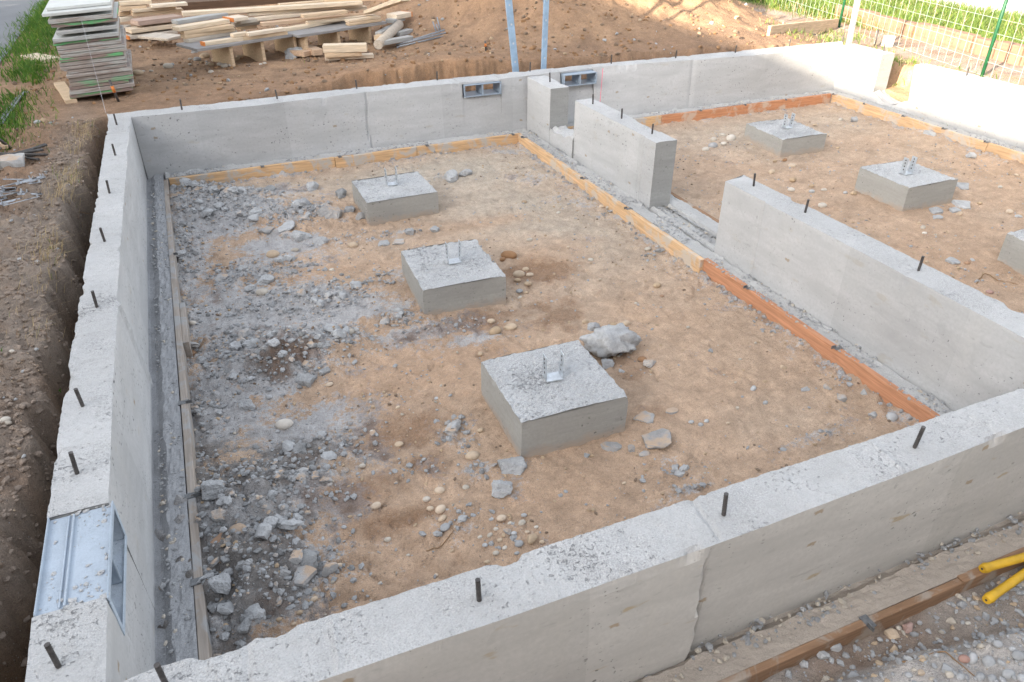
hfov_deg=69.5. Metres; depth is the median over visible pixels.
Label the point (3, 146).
wooden stake
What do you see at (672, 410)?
concrete slab piece
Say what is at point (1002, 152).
form board
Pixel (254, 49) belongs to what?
panel deck
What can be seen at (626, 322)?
pebble
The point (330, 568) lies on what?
stone
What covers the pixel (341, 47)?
board
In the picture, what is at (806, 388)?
concrete chunk
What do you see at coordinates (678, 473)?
concrete slab piece
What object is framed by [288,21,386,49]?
panel deck
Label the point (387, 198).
concrete pad
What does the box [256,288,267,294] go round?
pebble
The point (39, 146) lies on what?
rebar rod
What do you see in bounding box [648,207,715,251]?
concrete footing
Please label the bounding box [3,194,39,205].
form tie
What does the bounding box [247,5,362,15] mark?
board
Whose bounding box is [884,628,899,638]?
stone
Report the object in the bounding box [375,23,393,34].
board
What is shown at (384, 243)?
concrete slab piece
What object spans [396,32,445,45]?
steel rod
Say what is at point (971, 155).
concrete chunk
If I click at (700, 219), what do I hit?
concrete footing
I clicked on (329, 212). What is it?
concrete chunk
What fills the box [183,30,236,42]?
board
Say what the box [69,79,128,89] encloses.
shuttering board
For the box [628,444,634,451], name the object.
concrete chunk
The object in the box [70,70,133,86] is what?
shuttering board
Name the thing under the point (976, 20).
grass
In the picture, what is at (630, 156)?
foundation wall
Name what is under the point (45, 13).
shuttering board
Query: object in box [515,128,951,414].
concrete footing
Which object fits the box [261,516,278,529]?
concrete chunk
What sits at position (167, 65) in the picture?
pebble
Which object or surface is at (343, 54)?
board
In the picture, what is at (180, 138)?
foundation wall
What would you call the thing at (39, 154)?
rebar rod
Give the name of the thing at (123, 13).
board
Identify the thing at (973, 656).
pebble
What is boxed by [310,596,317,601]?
pebble
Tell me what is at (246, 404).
concrete chunk
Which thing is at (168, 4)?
board
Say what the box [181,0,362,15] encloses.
board
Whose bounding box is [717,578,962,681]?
form board
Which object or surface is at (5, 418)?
pebble
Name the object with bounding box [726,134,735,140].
pebble
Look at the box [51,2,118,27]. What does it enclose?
shuttering board
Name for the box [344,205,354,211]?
concrete chunk
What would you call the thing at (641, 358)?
pebble
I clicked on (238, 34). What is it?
board
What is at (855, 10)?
steel post
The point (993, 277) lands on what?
twig
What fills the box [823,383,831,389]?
concrete chunk
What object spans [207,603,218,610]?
concrete chunk
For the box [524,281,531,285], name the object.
pebble
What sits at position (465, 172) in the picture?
concrete chunk
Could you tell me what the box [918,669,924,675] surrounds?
stone
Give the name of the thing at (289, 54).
concrete chunk
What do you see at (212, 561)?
crushed rubble
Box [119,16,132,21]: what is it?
board
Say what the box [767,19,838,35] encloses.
board
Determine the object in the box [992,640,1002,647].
pebble
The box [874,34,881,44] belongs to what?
wood block
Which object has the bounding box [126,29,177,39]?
board
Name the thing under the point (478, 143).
form board
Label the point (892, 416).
pebble
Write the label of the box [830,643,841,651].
stone
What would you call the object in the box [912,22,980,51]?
curb block
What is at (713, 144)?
pebble
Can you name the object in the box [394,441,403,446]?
pebble
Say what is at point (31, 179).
form tie
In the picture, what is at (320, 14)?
board
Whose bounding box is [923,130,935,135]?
concrete chunk
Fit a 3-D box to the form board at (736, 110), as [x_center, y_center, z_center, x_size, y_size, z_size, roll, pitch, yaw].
[2.930,-2.845,9.124,2.558,0.192,0.068,-13,34,-19]
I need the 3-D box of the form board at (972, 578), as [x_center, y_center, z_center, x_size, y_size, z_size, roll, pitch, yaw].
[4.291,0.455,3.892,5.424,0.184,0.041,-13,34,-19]
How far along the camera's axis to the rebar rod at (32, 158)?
5.78 m
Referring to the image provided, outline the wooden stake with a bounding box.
[0,142,7,148]
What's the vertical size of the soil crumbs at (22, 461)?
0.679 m
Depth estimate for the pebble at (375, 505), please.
3.46 m
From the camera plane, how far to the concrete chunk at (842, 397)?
4.14 m
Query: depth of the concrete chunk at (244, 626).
2.82 m
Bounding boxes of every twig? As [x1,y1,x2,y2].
[426,527,453,551]
[976,273,1017,284]
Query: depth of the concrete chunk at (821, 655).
2.72 m
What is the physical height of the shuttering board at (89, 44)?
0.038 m
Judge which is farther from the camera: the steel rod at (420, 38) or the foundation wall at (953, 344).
the steel rod at (420, 38)
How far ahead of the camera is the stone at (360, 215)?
6.34 m
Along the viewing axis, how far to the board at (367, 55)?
8.98 m
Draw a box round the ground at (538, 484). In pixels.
[0,0,1023,681]
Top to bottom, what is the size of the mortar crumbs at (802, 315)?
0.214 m
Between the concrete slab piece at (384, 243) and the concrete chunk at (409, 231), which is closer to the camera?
the concrete slab piece at (384, 243)
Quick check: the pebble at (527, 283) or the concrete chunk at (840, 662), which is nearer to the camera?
the concrete chunk at (840, 662)
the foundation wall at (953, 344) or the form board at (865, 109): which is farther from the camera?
the form board at (865, 109)
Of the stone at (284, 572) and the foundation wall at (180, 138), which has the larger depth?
the foundation wall at (180, 138)
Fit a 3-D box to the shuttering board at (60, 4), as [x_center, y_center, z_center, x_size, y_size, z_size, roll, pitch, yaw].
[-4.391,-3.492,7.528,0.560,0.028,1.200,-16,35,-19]
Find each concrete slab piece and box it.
[210,533,221,542]
[258,226,273,233]
[277,220,294,232]
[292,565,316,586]
[378,240,389,245]
[392,239,403,244]
[600,441,621,451]
[633,411,654,422]
[639,451,649,456]
[641,428,671,448]
[665,407,677,414]
[674,470,684,476]
[929,207,942,213]
[933,215,942,218]
[945,257,959,263]
[949,207,960,212]
[952,200,970,208]
[956,182,968,189]
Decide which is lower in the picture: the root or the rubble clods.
the root
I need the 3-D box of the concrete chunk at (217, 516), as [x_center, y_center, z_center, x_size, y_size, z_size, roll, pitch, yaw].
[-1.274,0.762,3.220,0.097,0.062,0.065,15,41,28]
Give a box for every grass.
[0,0,60,149]
[6,116,107,350]
[741,0,1003,125]
[743,0,1023,44]
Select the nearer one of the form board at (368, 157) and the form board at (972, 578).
the form board at (972, 578)
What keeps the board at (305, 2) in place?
on the board
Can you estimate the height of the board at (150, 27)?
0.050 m
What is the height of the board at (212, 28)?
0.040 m
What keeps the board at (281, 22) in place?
on the board at (297, 27)
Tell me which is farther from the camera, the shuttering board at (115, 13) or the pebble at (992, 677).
the shuttering board at (115, 13)
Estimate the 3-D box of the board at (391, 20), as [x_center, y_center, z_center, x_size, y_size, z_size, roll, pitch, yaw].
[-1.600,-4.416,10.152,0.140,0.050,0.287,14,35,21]
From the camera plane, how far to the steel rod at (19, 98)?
7.10 m
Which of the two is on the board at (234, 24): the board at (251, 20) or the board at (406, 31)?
the board at (251, 20)
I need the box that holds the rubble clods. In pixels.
[169,178,688,648]
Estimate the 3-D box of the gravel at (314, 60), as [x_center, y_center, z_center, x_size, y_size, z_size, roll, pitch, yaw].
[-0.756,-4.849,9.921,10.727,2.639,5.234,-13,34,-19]
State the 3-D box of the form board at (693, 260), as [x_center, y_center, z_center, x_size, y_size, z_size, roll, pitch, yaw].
[0.736,-1.360,6.774,0.070,0.190,3.381,-13,34,-19]
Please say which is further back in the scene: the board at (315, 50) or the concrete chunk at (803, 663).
the board at (315, 50)
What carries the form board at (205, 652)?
on the ground at (538, 484)
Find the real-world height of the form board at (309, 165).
0.193 m
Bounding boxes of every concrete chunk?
[201,479,223,500]
[207,573,230,594]
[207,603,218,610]
[211,508,225,522]
[237,616,251,633]
[238,398,254,410]
[256,275,274,285]
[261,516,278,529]
[277,588,284,595]
[283,254,292,261]
[284,47,301,58]
[291,230,311,240]
[295,373,316,387]
[295,471,307,481]
[296,197,309,207]
[306,181,318,190]
[312,237,327,244]
[316,206,342,218]
[319,366,330,375]
[319,471,334,483]
[335,188,346,198]
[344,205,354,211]
[405,228,413,234]
[430,226,439,232]
[444,169,457,182]
[458,169,472,176]
[492,480,512,498]
[497,456,526,474]
[579,323,641,358]
[587,322,599,330]
[601,358,613,368]
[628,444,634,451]
[643,358,655,367]
[785,670,791,678]
[799,660,807,668]
[801,386,809,391]
[816,651,829,659]
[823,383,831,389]
[837,394,846,401]
[837,659,844,666]
[851,116,857,121]
[868,411,876,417]
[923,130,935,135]
[965,152,976,157]
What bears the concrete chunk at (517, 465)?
on the ground at (538, 484)
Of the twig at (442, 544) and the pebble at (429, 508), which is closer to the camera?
the twig at (442, 544)
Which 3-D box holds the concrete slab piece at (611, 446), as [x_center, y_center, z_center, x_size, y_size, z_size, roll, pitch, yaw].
[0.513,0.546,3.812,0.114,0.023,0.072,0,27,-13]
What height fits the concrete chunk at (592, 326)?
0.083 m
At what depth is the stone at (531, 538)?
3.24 m
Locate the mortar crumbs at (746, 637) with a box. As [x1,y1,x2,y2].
[644,511,1023,681]
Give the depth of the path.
13.96 m
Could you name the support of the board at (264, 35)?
on the panel deck at (254, 49)
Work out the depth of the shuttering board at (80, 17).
7.04 m
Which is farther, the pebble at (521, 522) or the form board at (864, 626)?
the pebble at (521, 522)
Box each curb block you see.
[834,5,880,28]
[872,15,917,38]
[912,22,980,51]
[970,37,998,58]
[993,41,1023,64]
[1019,54,1023,66]
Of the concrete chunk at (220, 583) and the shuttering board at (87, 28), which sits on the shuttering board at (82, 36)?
the shuttering board at (87, 28)
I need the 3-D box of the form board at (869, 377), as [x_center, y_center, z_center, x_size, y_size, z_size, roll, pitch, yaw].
[1.900,0.065,4.510,0.068,0.190,2.473,-13,34,-19]
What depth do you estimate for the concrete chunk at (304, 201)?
6.46 m
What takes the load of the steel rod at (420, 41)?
on the ground at (538, 484)
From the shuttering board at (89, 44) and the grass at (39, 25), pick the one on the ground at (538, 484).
the grass at (39, 25)
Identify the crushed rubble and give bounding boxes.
[170,143,918,656]
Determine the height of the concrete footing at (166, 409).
0.276 m
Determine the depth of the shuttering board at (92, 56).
7.19 m
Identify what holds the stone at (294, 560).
on the ground at (538, 484)
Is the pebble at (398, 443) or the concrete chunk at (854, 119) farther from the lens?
the concrete chunk at (854, 119)
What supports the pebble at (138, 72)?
on the ground at (538, 484)
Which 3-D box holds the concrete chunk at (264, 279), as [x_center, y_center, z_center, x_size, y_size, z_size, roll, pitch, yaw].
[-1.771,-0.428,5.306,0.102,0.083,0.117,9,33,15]
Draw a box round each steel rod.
[0,139,11,148]
[1,92,23,123]
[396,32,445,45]
[399,35,443,46]
[411,29,444,39]
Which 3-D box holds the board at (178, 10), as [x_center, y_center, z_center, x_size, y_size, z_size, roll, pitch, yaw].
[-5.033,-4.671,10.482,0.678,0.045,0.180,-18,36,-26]
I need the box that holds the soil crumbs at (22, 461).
[0,119,102,666]
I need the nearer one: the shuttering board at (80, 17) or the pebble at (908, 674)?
the pebble at (908, 674)
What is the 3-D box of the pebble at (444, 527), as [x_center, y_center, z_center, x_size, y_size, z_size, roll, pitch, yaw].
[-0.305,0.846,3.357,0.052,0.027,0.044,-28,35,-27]
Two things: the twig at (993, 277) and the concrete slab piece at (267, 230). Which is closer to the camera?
the twig at (993, 277)
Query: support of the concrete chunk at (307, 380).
on the ground at (538, 484)
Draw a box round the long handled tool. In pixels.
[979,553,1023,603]
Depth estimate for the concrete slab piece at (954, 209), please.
6.45 m
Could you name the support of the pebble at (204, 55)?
on the ground at (538, 484)
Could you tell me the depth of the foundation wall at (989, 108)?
7.98 m
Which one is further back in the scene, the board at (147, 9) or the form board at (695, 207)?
the board at (147, 9)
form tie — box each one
[0,188,23,196]
[0,189,27,192]
[0,197,22,203]
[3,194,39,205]
[15,173,42,184]
[17,191,41,194]
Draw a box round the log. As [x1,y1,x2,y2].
[374,20,403,49]
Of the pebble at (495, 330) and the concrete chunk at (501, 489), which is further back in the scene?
the pebble at (495, 330)
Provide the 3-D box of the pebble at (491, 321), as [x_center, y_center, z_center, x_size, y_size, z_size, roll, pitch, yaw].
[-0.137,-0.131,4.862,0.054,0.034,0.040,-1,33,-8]
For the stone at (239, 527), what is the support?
on the ground at (538, 484)
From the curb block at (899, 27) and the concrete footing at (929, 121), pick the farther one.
the curb block at (899, 27)
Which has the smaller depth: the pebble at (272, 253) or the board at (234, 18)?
the pebble at (272, 253)
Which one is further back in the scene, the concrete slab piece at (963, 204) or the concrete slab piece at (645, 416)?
the concrete slab piece at (963, 204)
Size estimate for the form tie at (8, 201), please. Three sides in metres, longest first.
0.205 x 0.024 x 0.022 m
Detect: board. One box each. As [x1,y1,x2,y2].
[20,53,59,62]
[42,0,112,16]
[46,0,110,10]
[48,0,113,23]
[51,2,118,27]
[52,16,118,42]
[53,18,119,45]
[56,21,117,34]
[56,31,121,50]
[58,25,124,54]
[59,51,123,62]
[59,51,124,66]
[60,28,126,58]
[60,51,126,70]
[66,51,130,78]
[67,63,126,73]
[68,49,132,81]
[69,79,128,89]
[69,79,134,94]
[69,87,132,98]
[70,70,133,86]
[118,10,130,15]
[119,0,151,5]
[119,4,145,10]
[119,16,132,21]
[125,22,176,32]
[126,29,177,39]
[130,7,183,15]
[130,14,181,25]
[131,7,175,12]
[138,32,180,40]
[149,1,187,7]
[164,179,212,659]
[169,157,335,185]
[171,13,227,24]
[172,18,229,31]
[179,302,192,356]
[180,24,233,34]
[180,28,234,38]
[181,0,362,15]
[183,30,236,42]
[200,37,242,45]
[222,15,248,21]
[230,31,246,37]
[231,21,259,26]
[236,17,257,23]
[236,25,256,29]
[242,31,287,40]
[246,27,285,36]
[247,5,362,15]
[254,5,366,20]
[260,12,380,25]
[278,0,322,4]
[284,21,340,31]
[290,49,310,56]
[300,9,347,17]
[305,14,374,23]
[308,45,322,55]
[322,43,366,52]
[323,0,375,1]
[324,52,361,57]
[325,53,373,60]
[334,146,416,167]
[345,15,380,22]
[346,19,381,25]
[363,0,410,13]
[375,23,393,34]
[384,35,412,44]
[386,18,404,22]
[387,11,412,18]
[395,28,412,35]
[416,133,520,155]
[518,134,703,272]
[567,115,661,128]
[661,93,830,123]
[671,192,718,222]
[703,258,939,422]
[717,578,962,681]
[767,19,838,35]
[830,93,987,151]
[942,127,1023,163]
[957,547,1023,593]
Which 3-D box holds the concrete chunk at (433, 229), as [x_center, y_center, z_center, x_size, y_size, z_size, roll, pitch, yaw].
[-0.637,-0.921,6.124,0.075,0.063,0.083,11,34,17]
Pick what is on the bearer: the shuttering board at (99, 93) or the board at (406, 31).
the shuttering board at (99, 93)
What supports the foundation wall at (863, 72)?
on the ground at (538, 484)
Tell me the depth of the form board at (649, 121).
8.62 m
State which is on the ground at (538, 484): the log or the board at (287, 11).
the log
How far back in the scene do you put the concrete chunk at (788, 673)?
2.66 m
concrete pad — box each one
[352,167,438,225]
[401,239,505,315]
[481,340,627,457]
[744,113,826,156]
[854,156,957,211]
[997,229,1023,274]
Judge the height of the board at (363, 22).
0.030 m
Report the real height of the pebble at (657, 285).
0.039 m
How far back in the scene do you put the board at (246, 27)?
9.29 m
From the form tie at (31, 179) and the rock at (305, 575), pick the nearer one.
the rock at (305, 575)
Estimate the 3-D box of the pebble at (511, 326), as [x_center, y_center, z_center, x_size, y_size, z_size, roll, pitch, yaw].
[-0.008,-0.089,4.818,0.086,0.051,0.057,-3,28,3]
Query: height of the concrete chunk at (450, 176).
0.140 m
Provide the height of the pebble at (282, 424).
0.053 m
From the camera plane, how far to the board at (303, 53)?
9.12 m
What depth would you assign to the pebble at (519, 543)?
3.23 m
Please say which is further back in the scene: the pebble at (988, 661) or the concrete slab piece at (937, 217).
the concrete slab piece at (937, 217)
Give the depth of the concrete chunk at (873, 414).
4.01 m
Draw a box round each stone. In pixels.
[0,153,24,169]
[228,523,245,534]
[279,568,290,575]
[289,555,300,564]
[321,562,338,576]
[355,212,364,219]
[527,533,537,544]
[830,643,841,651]
[847,671,858,677]
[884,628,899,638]
[902,622,912,632]
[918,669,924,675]
[941,663,953,672]
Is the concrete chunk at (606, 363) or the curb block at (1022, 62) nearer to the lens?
the concrete chunk at (606, 363)
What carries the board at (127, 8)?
on the board at (147, 9)
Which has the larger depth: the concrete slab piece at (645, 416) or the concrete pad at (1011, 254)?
the concrete pad at (1011, 254)
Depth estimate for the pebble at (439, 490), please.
3.54 m
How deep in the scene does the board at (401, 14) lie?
10.13 m
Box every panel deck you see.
[176,33,296,66]
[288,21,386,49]
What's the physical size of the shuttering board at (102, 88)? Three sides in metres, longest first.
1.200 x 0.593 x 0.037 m
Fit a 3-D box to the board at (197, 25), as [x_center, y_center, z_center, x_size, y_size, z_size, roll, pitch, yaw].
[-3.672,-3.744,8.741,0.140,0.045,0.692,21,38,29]
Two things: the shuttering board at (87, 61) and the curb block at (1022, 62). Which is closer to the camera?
the shuttering board at (87, 61)
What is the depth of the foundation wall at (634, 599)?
2.47 m
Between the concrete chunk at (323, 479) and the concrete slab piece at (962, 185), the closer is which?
the concrete chunk at (323, 479)
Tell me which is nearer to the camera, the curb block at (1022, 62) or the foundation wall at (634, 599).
the foundation wall at (634, 599)
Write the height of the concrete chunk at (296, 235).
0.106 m
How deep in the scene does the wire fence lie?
9.24 m
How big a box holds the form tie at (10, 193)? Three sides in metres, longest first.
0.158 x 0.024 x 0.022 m
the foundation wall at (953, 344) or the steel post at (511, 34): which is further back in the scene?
the steel post at (511, 34)
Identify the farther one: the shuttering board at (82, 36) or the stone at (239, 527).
the shuttering board at (82, 36)
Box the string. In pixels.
[82,24,105,111]
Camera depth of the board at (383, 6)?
9.02 m
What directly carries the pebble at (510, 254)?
on the ground at (538, 484)
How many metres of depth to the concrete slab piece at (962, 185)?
6.94 m
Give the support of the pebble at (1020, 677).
on the ground at (538, 484)
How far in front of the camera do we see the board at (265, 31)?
8.79 m
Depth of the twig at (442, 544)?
3.28 m
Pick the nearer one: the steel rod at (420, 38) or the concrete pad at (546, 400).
the concrete pad at (546, 400)
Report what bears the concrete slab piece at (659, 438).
on the ground at (538, 484)
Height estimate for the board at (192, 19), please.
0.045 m
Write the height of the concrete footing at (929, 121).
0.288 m
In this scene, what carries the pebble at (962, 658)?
on the ground at (538, 484)
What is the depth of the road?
11.84 m
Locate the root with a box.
[902,651,974,675]
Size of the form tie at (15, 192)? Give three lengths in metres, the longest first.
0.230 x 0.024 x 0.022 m
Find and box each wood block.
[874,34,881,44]
[881,35,895,46]
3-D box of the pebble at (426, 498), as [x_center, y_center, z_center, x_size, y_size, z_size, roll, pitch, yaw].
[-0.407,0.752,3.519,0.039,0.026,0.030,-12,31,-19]
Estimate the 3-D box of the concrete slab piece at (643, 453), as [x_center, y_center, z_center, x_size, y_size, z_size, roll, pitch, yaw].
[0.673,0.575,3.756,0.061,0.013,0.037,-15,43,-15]
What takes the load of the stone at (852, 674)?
on the ground at (538, 484)
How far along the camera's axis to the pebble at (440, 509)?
3.44 m
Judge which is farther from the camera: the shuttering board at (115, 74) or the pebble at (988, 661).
the shuttering board at (115, 74)
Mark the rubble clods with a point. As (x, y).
(308, 557)
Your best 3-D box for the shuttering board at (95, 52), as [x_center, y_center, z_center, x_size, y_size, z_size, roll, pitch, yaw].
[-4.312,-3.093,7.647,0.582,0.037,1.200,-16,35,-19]
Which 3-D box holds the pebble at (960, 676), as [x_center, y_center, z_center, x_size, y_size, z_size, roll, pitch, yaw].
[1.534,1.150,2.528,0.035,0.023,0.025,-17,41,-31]
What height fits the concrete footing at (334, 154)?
0.285 m
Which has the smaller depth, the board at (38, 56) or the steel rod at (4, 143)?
the steel rod at (4, 143)
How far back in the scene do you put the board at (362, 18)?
9.62 m
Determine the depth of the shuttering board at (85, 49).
7.18 m
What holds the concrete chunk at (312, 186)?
on the ground at (538, 484)
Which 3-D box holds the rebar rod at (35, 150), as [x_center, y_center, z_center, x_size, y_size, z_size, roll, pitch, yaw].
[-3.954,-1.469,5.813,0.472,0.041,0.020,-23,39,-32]
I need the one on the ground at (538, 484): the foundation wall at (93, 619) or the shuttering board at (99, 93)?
the foundation wall at (93, 619)
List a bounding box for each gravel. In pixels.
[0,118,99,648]
[3,0,816,126]
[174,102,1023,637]
[796,575,1023,681]
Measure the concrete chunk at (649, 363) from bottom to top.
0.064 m
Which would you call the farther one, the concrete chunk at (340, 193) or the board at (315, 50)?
the board at (315, 50)
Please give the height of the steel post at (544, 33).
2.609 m
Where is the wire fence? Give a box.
[774,0,1023,84]
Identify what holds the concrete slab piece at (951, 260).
on the ground at (538, 484)
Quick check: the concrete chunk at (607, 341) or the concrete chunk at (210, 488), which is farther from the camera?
the concrete chunk at (607, 341)
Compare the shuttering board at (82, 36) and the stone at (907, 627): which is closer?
the stone at (907, 627)
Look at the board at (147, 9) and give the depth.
10.33 m
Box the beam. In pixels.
[176,0,313,9]
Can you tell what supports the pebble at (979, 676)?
on the ground at (538, 484)
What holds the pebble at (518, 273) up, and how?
on the ground at (538, 484)
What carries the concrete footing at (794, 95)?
on the ground at (538, 484)
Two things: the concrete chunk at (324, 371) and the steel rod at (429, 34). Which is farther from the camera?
the steel rod at (429, 34)
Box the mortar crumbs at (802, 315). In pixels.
[150,91,1023,655]
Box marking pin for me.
[108,80,119,101]
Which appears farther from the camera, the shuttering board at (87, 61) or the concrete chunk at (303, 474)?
the shuttering board at (87, 61)
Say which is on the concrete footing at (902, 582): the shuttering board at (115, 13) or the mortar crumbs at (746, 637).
the mortar crumbs at (746, 637)
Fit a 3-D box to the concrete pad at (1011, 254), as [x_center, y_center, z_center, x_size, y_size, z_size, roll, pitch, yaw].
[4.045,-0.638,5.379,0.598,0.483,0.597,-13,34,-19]
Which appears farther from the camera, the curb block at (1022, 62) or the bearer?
the curb block at (1022, 62)
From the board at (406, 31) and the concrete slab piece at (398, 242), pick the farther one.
the board at (406, 31)
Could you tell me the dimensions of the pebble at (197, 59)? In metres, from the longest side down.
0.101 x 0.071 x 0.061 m
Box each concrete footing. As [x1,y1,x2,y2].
[147,174,198,665]
[165,130,517,186]
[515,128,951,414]
[568,91,827,125]
[635,513,1023,681]
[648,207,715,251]
[666,194,718,237]
[826,89,1023,152]
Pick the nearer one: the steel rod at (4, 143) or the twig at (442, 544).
the twig at (442, 544)
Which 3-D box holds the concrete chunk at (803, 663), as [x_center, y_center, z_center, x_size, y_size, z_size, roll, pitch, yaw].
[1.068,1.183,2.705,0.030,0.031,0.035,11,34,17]
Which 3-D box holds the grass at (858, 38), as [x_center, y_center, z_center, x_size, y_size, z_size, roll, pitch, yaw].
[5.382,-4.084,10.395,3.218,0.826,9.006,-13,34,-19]
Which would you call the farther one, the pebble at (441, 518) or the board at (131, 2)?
the board at (131, 2)
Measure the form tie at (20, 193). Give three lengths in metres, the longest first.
0.183 x 0.024 x 0.022 m
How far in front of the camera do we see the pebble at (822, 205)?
6.55 m
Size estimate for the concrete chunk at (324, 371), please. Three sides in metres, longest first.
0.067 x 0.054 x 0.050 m
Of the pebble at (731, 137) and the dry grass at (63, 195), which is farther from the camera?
the pebble at (731, 137)
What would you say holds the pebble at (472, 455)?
on the ground at (538, 484)
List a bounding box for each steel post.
[505,0,518,71]
[541,0,548,68]
[846,0,860,44]
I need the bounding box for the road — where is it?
[0,0,40,61]
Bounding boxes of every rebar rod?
[0,148,43,155]
[0,152,47,155]
[18,144,47,151]
[25,157,39,160]
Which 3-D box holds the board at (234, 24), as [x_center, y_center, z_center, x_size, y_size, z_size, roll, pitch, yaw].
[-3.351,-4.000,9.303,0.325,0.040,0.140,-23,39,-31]
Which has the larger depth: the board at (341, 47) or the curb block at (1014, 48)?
the curb block at (1014, 48)
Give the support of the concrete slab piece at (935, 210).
on the ground at (538, 484)
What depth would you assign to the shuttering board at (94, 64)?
7.24 m
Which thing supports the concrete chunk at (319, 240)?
on the ground at (538, 484)
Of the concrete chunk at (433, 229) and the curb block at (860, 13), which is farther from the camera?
the curb block at (860, 13)
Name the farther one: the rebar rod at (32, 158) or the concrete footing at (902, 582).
the rebar rod at (32, 158)
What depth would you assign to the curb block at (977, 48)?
10.05 m
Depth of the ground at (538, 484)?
4.76 m
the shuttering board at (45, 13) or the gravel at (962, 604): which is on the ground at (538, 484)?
the gravel at (962, 604)
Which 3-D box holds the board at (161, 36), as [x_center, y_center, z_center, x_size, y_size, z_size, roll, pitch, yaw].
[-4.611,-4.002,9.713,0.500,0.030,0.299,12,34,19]
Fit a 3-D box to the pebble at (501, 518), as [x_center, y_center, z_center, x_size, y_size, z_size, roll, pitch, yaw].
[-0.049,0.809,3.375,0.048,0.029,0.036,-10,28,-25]
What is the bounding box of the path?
[930,0,1023,13]
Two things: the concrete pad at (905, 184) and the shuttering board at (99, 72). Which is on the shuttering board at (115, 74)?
the shuttering board at (99, 72)
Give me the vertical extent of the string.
0.682 m
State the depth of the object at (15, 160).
5.64 m
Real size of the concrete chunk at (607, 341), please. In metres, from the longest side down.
0.413 x 0.262 x 0.182 m
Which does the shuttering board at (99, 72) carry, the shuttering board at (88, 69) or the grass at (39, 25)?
the shuttering board at (88, 69)
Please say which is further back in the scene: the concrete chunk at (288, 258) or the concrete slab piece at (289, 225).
the concrete slab piece at (289, 225)
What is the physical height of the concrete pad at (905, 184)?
0.457 m
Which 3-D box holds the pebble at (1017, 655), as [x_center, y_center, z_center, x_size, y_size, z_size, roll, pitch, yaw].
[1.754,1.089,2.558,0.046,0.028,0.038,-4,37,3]
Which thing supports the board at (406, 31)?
on the ground at (538, 484)
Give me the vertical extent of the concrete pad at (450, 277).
0.440 m
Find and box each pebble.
[0,416,10,422]
[133,70,143,74]
[163,63,173,68]
[193,57,201,60]
[199,53,209,57]
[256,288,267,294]
[266,250,279,257]
[275,419,292,429]
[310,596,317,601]
[348,242,357,247]
[371,502,380,509]
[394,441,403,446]
[423,496,430,501]
[426,506,433,510]
[434,487,444,493]
[435,505,445,513]
[438,515,446,521]
[440,523,449,531]
[465,451,479,459]
[487,318,494,323]
[489,326,501,334]
[496,514,505,521]
[501,251,516,258]
[504,323,516,329]
[513,270,524,276]
[515,540,523,546]
[518,519,525,525]
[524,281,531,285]
[622,320,630,325]
[637,356,646,361]
[653,282,660,287]
[708,142,717,147]
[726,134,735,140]
[789,177,796,181]
[818,202,826,207]
[886,412,897,420]
[904,672,912,677]
[956,673,964,679]
[958,654,969,662]
[968,652,977,663]
[975,672,985,680]
[982,655,995,666]
[988,674,996,681]
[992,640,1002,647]
[1001,669,1015,678]
[1011,650,1023,660]
[1017,674,1023,681]
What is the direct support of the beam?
on the ground at (538, 484)
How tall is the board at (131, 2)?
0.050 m
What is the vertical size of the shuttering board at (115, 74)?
0.038 m
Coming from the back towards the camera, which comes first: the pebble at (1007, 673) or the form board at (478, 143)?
the form board at (478, 143)
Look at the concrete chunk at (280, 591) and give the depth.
2.97 m
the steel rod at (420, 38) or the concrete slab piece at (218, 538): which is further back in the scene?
the steel rod at (420, 38)
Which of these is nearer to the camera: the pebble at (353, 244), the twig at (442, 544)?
the twig at (442, 544)
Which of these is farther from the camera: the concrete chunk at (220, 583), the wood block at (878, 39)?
the wood block at (878, 39)
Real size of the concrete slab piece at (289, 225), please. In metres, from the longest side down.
0.190 x 0.156 x 0.044 m
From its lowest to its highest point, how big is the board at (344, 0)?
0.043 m
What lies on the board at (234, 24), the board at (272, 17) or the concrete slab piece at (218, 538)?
the board at (272, 17)
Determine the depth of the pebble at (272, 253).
5.71 m
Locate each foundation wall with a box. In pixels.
[25,114,155,681]
[115,34,844,179]
[122,389,1023,681]
[527,72,676,207]
[714,173,1023,410]
[833,43,900,106]
[891,63,1023,148]
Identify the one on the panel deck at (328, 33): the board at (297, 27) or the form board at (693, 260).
the board at (297, 27)
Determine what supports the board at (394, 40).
on the ground at (538, 484)
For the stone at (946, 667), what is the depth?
2.54 m
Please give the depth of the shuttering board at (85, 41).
7.13 m
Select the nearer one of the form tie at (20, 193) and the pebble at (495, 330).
the pebble at (495, 330)
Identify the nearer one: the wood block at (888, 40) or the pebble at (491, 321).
the pebble at (491, 321)
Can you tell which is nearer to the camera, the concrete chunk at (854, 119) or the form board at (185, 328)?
the form board at (185, 328)
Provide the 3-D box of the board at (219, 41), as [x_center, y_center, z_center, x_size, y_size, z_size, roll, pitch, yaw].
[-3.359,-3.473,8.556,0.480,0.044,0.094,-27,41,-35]
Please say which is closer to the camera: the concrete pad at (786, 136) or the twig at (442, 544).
the twig at (442, 544)
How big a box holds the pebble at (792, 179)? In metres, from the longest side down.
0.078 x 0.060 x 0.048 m
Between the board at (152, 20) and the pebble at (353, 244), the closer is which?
the pebble at (353, 244)
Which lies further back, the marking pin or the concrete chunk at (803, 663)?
the marking pin
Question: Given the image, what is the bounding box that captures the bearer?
[54,81,77,103]

